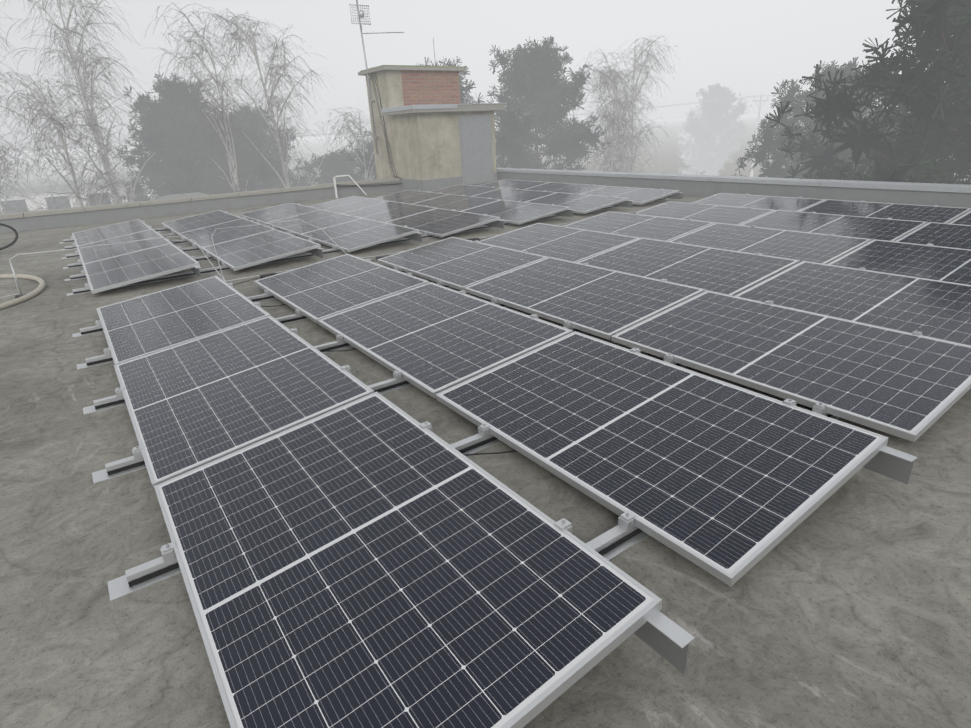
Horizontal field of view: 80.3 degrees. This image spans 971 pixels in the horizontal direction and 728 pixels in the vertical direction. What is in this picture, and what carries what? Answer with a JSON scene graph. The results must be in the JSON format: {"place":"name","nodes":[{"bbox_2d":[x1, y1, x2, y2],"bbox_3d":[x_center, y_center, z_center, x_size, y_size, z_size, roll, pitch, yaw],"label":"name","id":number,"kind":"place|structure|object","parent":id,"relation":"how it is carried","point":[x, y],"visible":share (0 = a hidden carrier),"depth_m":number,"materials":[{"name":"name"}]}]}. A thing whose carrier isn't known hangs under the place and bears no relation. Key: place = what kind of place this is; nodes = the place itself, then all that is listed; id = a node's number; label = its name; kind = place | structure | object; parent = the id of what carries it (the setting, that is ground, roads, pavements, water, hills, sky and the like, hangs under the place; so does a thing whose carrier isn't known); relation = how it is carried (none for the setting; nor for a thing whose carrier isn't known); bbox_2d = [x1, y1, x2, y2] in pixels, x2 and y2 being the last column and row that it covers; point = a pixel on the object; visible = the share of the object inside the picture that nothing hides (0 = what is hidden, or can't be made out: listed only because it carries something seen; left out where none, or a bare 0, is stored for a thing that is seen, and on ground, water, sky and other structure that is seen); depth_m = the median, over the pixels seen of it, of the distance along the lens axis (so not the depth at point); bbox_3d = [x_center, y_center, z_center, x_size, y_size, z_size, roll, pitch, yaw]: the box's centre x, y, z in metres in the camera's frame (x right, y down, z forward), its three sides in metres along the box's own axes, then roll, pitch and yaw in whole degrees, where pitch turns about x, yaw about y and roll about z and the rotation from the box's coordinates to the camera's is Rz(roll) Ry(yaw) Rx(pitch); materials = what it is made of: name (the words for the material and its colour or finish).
{"place":"outdoors","nodes":[
{"label":"outdoors","id":0,"kind":"place"},
{"bbox_2d":[0,183,695,298],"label":"cable","id":1,"kind":"object","parent":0,"point":[263,275],"visible":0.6,"depth_m":6.37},
{"bbox_2d":[0,0,952,152],"label":"sky","id":2,"kind":"structure","parent":0,"point":[747,47],"materials":[{"name":"white"}]},
{"bbox_2d":[0,190,970,727],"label":"roof deck","id":3,"kind":"structure","parent":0,"point":[848,604],"depth_m":1.91,"materials":[{"name":"grey concrete"}]},
{"bbox_2d":[0,223,17,249],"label":"old hoop","id":4,"kind":"object","parent":3,"relation":"on","point":[13,241],"visible":1,"depth_m":8.74,"materials":[{"name":"black plastic"}]},
{"bbox_2d":[0,274,45,309],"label":"hose","id":5,"kind":"object","parent":3,"relation":"on","point":[32,294],"visible":1,"depth_m":6.09,"materials":[{"name":"beige plastic"}]},
{"bbox_2d":[333,175,366,197],"bbox_3d":[-3.330,-4.379,14.156,0.762,0.520,0.170,-9,23,-14],"label":"metal pipe","id":6,"kind":"object","parent":3,"relation":"on","point":[335,187],"visible":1,"depth_m":14.04,"materials":[{"name":"silver metal"}]},
{"bbox_2d":[59,181,682,295],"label":"mounting rails","id":7,"kind":"object","parent":3,"relation":"on","point":[418,236],"visible":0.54,"depth_m":7.78,"materials":[{"name":"metal"}]},
{"bbox_2d":[72,219,151,245],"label":"panel","id":8,"kind":"object","parent":7,"relation":"on","point":[106,232],"visible":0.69,"depth_m":9.33,"materials":[{"name":"glass"}]},
{"bbox_2d":[76,229,171,263],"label":"panel","id":9,"kind":"object","parent":7,"relation":"on","point":[91,254],"visible":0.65,"depth_m":7.91,"materials":[{"name":"glass"}]},
{"bbox_2d":[82,243,199,293],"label":"panel","id":10,"kind":"object","parent":7,"relation":"on","point":[126,269],"visible":1,"depth_m":6.50,"materials":[{"name":"glass"}]},
{"bbox_2d":[161,210,241,235],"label":"panel","id":11,"kind":"object","parent":7,"relation":"on","point":[186,224],"visible":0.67,"depth_m":10.05,"materials":[{"name":"glass"}]},
{"bbox_2d":[178,218,274,248],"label":"panel","id":12,"kind":"object","parent":7,"relation":"on","point":[201,237],"visible":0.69,"depth_m":8.66,"materials":[{"name":"glass"}]},
{"bbox_2d":[202,229,320,270],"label":"panel","id":13,"kind":"object","parent":7,"relation":"on","point":[250,251],"visible":0.92,"depth_m":7.22,"materials":[{"name":"glass"}]},
{"bbox_2d":[239,203,320,223],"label":"panel","id":14,"kind":"object","parent":7,"relation":"on","point":[273,213],"visible":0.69,"depth_m":10.76,"materials":[{"name":"glass"}]},
{"bbox_2d":[265,209,360,235],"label":"panel","id":15,"kind":"object","parent":7,"relation":"on","point":[321,218],"visible":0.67,"depth_m":9.38,"materials":[{"name":"glass"}]},
{"bbox_2d":[309,196,387,212],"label":"panel","id":16,"kind":"object","parent":7,"relation":"on","point":[346,204],"visible":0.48,"depth_m":11.50,"materials":[{"name":"glass"}]},
{"bbox_2d":[300,218,418,251],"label":"panel","id":17,"kind":"object","parent":7,"relation":"on","point":[354,235],"visible":0.96,"depth_m":7.96,"materials":[{"name":"glass"}]},
{"bbox_2d":[342,201,435,221],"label":"panel","id":18,"kind":"object","parent":7,"relation":"on","point":[387,211],"visible":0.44,"depth_m":10.13,"materials":[{"name":"glass"}]},
{"bbox_2d":[372,190,447,203],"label":"panel","id":19,"kind":"object","parent":7,"relation":"on","point":[410,196],"visible":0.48,"depth_m":12.25,"materials":[{"name":"glass"}]},
{"bbox_2d":[385,208,500,236],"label":"panel","id":20,"kind":"object","parent":7,"relation":"on","point":[439,222],"visible":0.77,"depth_m":8.68,"materials":[{"name":"glass"}]},
{"bbox_2d":[413,194,501,210],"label":"panel","id":21,"kind":"object","parent":7,"relation":"on","point":[456,202],"visible":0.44,"depth_m":10.88,"materials":[{"name":"glass"}]},
{"bbox_2d":[430,184,500,195],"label":"panel","id":22,"kind":"object","parent":7,"relation":"on","point":[466,190],"visible":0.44,"depth_m":12.98,"materials":[{"name":"glass"}]},
{"bbox_2d":[480,179,548,189],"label":"panel","id":23,"kind":"object","parent":7,"relation":"on","point":[514,184],"visible":0.46,"depth_m":13.72,"materials":[{"name":"glass"}]},
{"bbox_2d":[462,200,569,224],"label":"panel","id":24,"kind":"object","parent":7,"relation":"on","point":[514,212],"visible":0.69,"depth_m":9.40,"materials":[{"name":"glass"}]},
{"bbox_2d":[474,188,557,201],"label":"panel","id":25,"kind":"object","parent":7,"relation":"on","point":[521,195],"visible":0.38,"depth_m":11.62,"materials":[{"name":"glass"}]},
{"bbox_2d":[524,182,605,193],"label":"panel","id":26,"kind":"object","parent":7,"relation":"on","point":[565,187],"visible":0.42,"depth_m":12.36,"materials":[{"name":"glass"}]},
{"bbox_2d":[526,192,627,213],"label":"panel","id":27,"kind":"object","parent":7,"relation":"on","point":[581,203],"visible":0.73,"depth_m":10.13,"materials":[{"name":"glass"}]},
{"bbox_2d":[582,186,678,204],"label":"panel","id":28,"kind":"object","parent":7,"relation":"on","point":[639,196],"visible":0.75,"depth_m":10.86,"materials":[{"name":"glass"}]},
{"bbox_2d":[358,65,505,191],"bbox_3d":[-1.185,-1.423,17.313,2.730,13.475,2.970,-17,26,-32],"label":"stair hut","id":29,"kind":"object","parent":3,"relation":"on","point":[439,135],"visible":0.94,"depth_m":14.66,"materials":[{"name":"paint"}]},
{"bbox_2d":[72,193,937,674],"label":"mounting rails","id":30,"kind":"object","parent":3,"relation":"on","point":[664,637],"visible":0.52,"depth_m":2.25,"materials":[{"name":"metal"}]},
{"bbox_2d":[96,276,269,364],"bbox_3d":[-2.523,-0.415,4.699,1.040,0.036,1.760,-24,30,-29],"label":"front panel","id":31,"kind":"object","parent":30,"relation":"on","point":[140,326],"visible":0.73,"depth_m":4.54,"materials":[{"name":"glass"}]},
{"bbox_2d":[114,315,373,489],"bbox_3d":[-1.490,0.088,3.339,1.040,0.035,1.760,-24,30,-29],"label":"front panel","id":32,"kind":"object","parent":30,"relation":"on","point":[196,403],"visible":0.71,"depth_m":3.12,"materials":[{"name":"glass"}]},
{"bbox_2d":[254,254,428,323],"bbox_3d":[-1.415,-0.763,5.414,1.040,0.035,1.760,-24,30,-29],"label":"front panel","id":33,"kind":"object","parent":30,"relation":"on","point":[314,292],"visible":0.79,"depth_m":5.26,"materials":[{"name":"glass"}]},
{"bbox_2d":[154,392,661,727],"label":"front panel","id":34,"kind":"object","parent":30,"relation":"on","point":[375,560],"visible":0.94,"depth_m":1.73,"materials":[{"name":"glass"}]},
{"bbox_2d":[317,282,572,397],"bbox_3d":[-0.375,-0.260,4.058,1.040,0.036,1.760,-24,30,-29],"label":"front panel","id":35,"kind":"object","parent":30,"relation":"on","point":[431,339],"visible":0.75,"depth_m":3.86,"materials":[{"name":"glass"}]},
{"bbox_2d":[377,237,547,290],"bbox_3d":[-0.304,-1.110,6.133,1.040,0.036,1.760,-24,30,-29],"label":"front panel","id":36,"kind":"object","parent":30,"relation":"on","point":[457,263],"visible":0.79,"depth_m":6.00,"materials":[{"name":"glass"}]},
{"bbox_2d":[479,223,639,261],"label":"front panel","id":37,"kind":"object","parent":30,"relation":"on","point":[566,243],"visible":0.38,"depth_m":6.75,"materials":[{"name":"glass"}]},
{"bbox_2d":[464,257,705,339],"bbox_3d":[0.734,-0.610,4.775,1.040,0.035,1.760,-24,30,-29],"label":"front panel","id":38,"kind":"object","parent":30,"relation":"on","point":[605,303],"visible":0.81,"depth_m":4.61,"materials":[{"name":"glass"}]},
{"bbox_2d":[566,211,714,240],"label":"front panel","id":39,"kind":"object","parent":30,"relation":"on","point":[649,226],"visible":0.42,"depth_m":7.50,"materials":[{"name":"glass"}]},
{"bbox_2d":[435,331,888,586],"bbox_3d":[0.661,0.242,2.698,1.040,0.035,1.760,-24,30,-29],"label":"front panel","id":40,"kind":"object","parent":30,"relation":"on","point":[729,484],"visible":0.94,"depth_m":2.42,"materials":[{"name":"glass"}]},
{"bbox_2d":[577,237,799,295],"bbox_3d":[1.843,-0.959,5.498,1.040,0.036,1.760,-24,30,-29],"label":"front panel","id":41,"kind":"object","parent":30,"relation":"on","point":[728,272],"visible":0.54,"depth_m":5.36,"materials":[{"name":"glass"}]},
{"bbox_2d":[633,201,774,224],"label":"front panel","id":42,"kind":"object","parent":30,"relation":"on","point":[715,213],"visible":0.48,"depth_m":8.24,"materials":[{"name":"glass"}]},
{"bbox_2d":[693,193,825,210],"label":"front panel","id":43,"kind":"object","parent":30,"relation":"on","point":[768,202],"visible":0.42,"depth_m":8.99,"materials":[{"name":"glass"}]},
{"bbox_2d":[670,223,871,263],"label":"front panel","id":44,"kind":"object","parent":30,"relation":"on","point":[812,247],"visible":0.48,"depth_m":6.12,"materials":[{"name":"glass"}]},
{"bbox_2d":[611,290,970,441],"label":"front panel","id":45,"kind":"object","parent":30,"relation":"on","point":[907,386],"visible":0.94,"depth_m":3.21,"materials":[{"name":"glass"}]},
{"bbox_2d":[741,210,927,240],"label":"front panel","id":46,"kind":"object","parent":30,"relation":"on","point":[873,228],"visible":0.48,"depth_m":6.87,"materials":[{"name":"glass"}]},
{"bbox_2d":[735,261,970,344],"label":"front panel","id":47,"kind":"object","parent":30,"relation":"on","point":[938,309],"visible":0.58,"depth_m":4.18,"materials":[{"name":"glass"}]},
{"bbox_2d":[800,199,970,222],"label":"front panel","id":48,"kind":"object","parent":30,"relation":"on","point":[937,214],"visible":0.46,"depth_m":7.62,"materials":[{"name":"glass"}]},
{"bbox_2d":[828,239,970,284],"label":"front panel","id":49,"kind":"object","parent":30,"relation":"on","point":[947,264],"visible":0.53,"depth_m":5.15,"materials":[{"name":"glass"}]},
{"bbox_2d":[895,222,970,248],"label":"front panel","id":50,"kind":"object","parent":30,"relation":"on","point":[947,235],"visible":0.57,"depth_m":6.06,"materials":[{"name":"glass"}]},
{"bbox_2d":[949,211,970,224],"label":"front panel","id":51,"kind":"object","parent":30,"relation":"on","point":[965,219],"visible":0.25,"depth_m":6.87,"materials":[{"name":"metal"}]},
{"bbox_2d":[0,112,970,184],"bbox_3d":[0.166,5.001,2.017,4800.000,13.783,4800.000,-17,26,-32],"label":"ground","id":52,"kind":"structure","parent":0,"point":[669,160],"depth_m":173.82,"materials":[{"name":"white"}]},
{"bbox_2d":[0,17,78,213],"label":"bare tree","id":53,"kind":"object","parent":52,"relation":"on","point":[2,162],"visible":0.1,"depth_m":17.47,"materials":[{"name":"grey plant"}]},
{"bbox_2d":[0,71,93,213],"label":"bare tree","id":54,"kind":"object","parent":52,"relation":"on","point":[9,181],"visible":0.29,"depth_m":22.36,"materials":[{"name":"grey plant"}]},
{"bbox_2d":[0,62,147,213],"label":"bare tree","id":55,"kind":"object","parent":52,"relation":"on","point":[60,125],"visible":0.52,"depth_m":15.69,"materials":[{"name":"grey plant"}]},
{"bbox_2d":[0,173,162,213],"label":"building","id":56,"kind":"structure","parent":52,"relation":"on","point":[42,188],"depth_m":34.62,"materials":[{"name":"white"}]},
{"bbox_2d":[2,0,188,206],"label":"bare tree","id":57,"kind":"object","parent":52,"relation":"on","point":[105,163],"visible":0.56,"depth_m":19.28,"materials":[{"name":"grey plant"}]},
{"bbox_2d":[153,192,207,199],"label":"annexe roof","id":58,"kind":"structure","parent":52,"relation":"on","point":[181,195],"depth_m":18.98,"materials":[{"name":"white"}]},
{"bbox_2d":[116,71,283,201],"bbox_3d":[-11.235,-4.776,25.390,7.084,14.511,7.008,-23,29,-40],"label":"tree","id":59,"kind":"object","parent":52,"relation":"on","point":[160,127],"visible":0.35,"depth_m":22.57,"materials":[{"name":"green plant"}]},
{"bbox_2d":[142,1,283,194],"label":"bare tree","id":60,"kind":"object","parent":52,"relation":"on","point":[231,157],"visible":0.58,"depth_m":18.86,"materials":[{"name":"grey plant"}]},
{"bbox_2d":[195,103,320,189],"bbox_3d":[-10.751,-5.493,28.466,7.538,13.491,7.359,16,29,38],"label":"tree","id":61,"kind":"object","parent":52,"relation":"on","point":[248,124],"visible":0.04,"depth_m":26.08,"materials":[{"name":"green plant"}]},
{"bbox_2d":[177,4,358,192],"bbox_3d":[-7.735,-5.048,23.093,6.789,16.443,7.329,10,25,28],"label":"bare tree","id":62,"kind":"object","parent":52,"relation":"on","point":[276,130],"visible":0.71,"depth_m":21.15,"materials":[{"name":"grey plant"}]},
{"bbox_2d":[307,148,374,184],"bbox_3d":[-6.688,-4.728,28.838,4.683,11.411,4.649,15,28,38],"label":"bush","id":63,"kind":"object","parent":52,"relation":"on","point":[341,167],"visible":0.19,"depth_m":26.47,"materials":[{"name":"green plant"}]},
{"bbox_2d":[316,106,375,179],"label":"bare tree","id":64,"kind":"object","parent":52,"relation":"on","point":[363,146],"visible":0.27,"depth_m":22.64,"materials":[{"name":"grey plant"}]},
{"bbox_2d":[11,93,794,176],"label":"power pole","id":65,"kind":"object","parent":52,"relation":"on","point":[758,119],"visible":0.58,"depth_m":71.46,"materials":[{"name":"grey concrete"}]},
{"bbox_2d":[344,128,498,176],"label":"tree","id":66,"kind":"object","parent":52,"relation":"on","point":[367,146],"depth_m":25.75,"materials":[{"name":"green plant"}]},
{"bbox_2d":[337,56,512,180],"bbox_3d":[-1.885,-5.074,24.984,7.084,14.511,7.008,11,26,31],"label":"tree","id":67,"kind":"object","parent":52,"relation":"on","point":[502,141],"depth_m":22.07,"materials":[{"name":"green plant"}]},
{"bbox_2d":[487,36,611,170],"bbox_3d":[2.195,-5.978,25.785,6.244,15.215,6.199,7,24,22],"label":"tree","id":68,"kind":"object","parent":52,"relation":"on","point":[536,90],"visible":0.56,"depth_m":23.12,"materials":[{"name":"green plant"}]},
{"bbox_2d":[573,45,655,172],"bbox_3d":[4.678,-6.187,26.380,5.784,14.933,5.632,1,22,8],"label":"bare tree","id":69,"kind":"object","parent":52,"relation":"on","point":[614,128],"visible":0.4,"depth_m":24.20,"materials":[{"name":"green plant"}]},
{"bbox_2d":[575,65,664,172],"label":"bare tree","id":70,"kind":"object","parent":52,"relation":"on","point":[625,111],"visible":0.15,"depth_m":29.49,"materials":[{"name":"grey plant"}]},
{"bbox_2d":[572,27,677,173],"bbox_3d":[6.694,-7.451,28.212,5.980,15.706,6.767,-3,22,1],"label":"bare tree","id":71,"kind":"object","parent":52,"relation":"on","point":[632,138],"visible":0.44,"depth_m":26.07,"materials":[{"name":"grey plant"}]},
{"bbox_2d":[677,105,718,159],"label":"tree","id":72,"kind":"object","parent":52,"relation":"on","point":[697,107],"visible":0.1,"depth_m":112.86,"materials":[{"name":"green plant"}]},
{"bbox_2d":[683,110,721,166],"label":"tree","id":73,"kind":"object","parent":52,"relation":"on","point":[706,129],"visible":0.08,"depth_m":100.52,"materials":[{"name":"green plant"}]},
{"bbox_2d":[676,83,751,175],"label":"tree","id":74,"kind":"object","parent":52,"relation":"on","point":[713,112],"visible":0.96,"depth_m":72.95,"materials":[{"name":"green plant"}]},
{"bbox_2d":[787,90,813,130],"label":"pine","id":75,"kind":"object","parent":52,"relation":"on","point":[804,110],"depth_m":72.95,"materials":[{"name":"green plant"}]},
{"bbox_2d":[731,57,952,180],"bbox_3d":[11.587,-3.479,20.809,7.538,13.491,7.359,-4,22,-4],"label":"tree","id":76,"kind":"object","parent":52,"relation":"on","point":[770,145],"visible":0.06,"depth_m":19.05,"materials":[{"name":"green plant"}]},
{"bbox_2d":[765,0,970,184],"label":"tree","id":77,"kind":"object","parent":52,"relation":"on","point":[932,137],"visible":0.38,"depth_m":10.50,"materials":[{"name":"green plant"}]},
{"bbox_3d":[-2.878,6.100,3.542,24.700,10.090,23.850,-17,26,-32],"label":"building body","id":78,"kind":"object","parent":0,"visible":0},
{"bbox_2d":[0,178,400,233],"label":"parapet","id":79,"kind":"structure","parent":78,"relation":"on","point":[41,219],"depth_m":12.39,"materials":[{"name":"concrete"}]},
{"bbox_2d":[349,0,435,178],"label":"antenna mast","id":80,"kind":"object","parent":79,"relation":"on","point":[361,13],"visible":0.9,"depth_m":14.87,"materials":[{"name":"metal"}]},
{"bbox_2d":[496,168,970,207],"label":"parapet","id":81,"kind":"structure","parent":78,"relation":"on","point":[933,194],"depth_m":9.95,"materials":[{"name":"concrete"}]}
]}

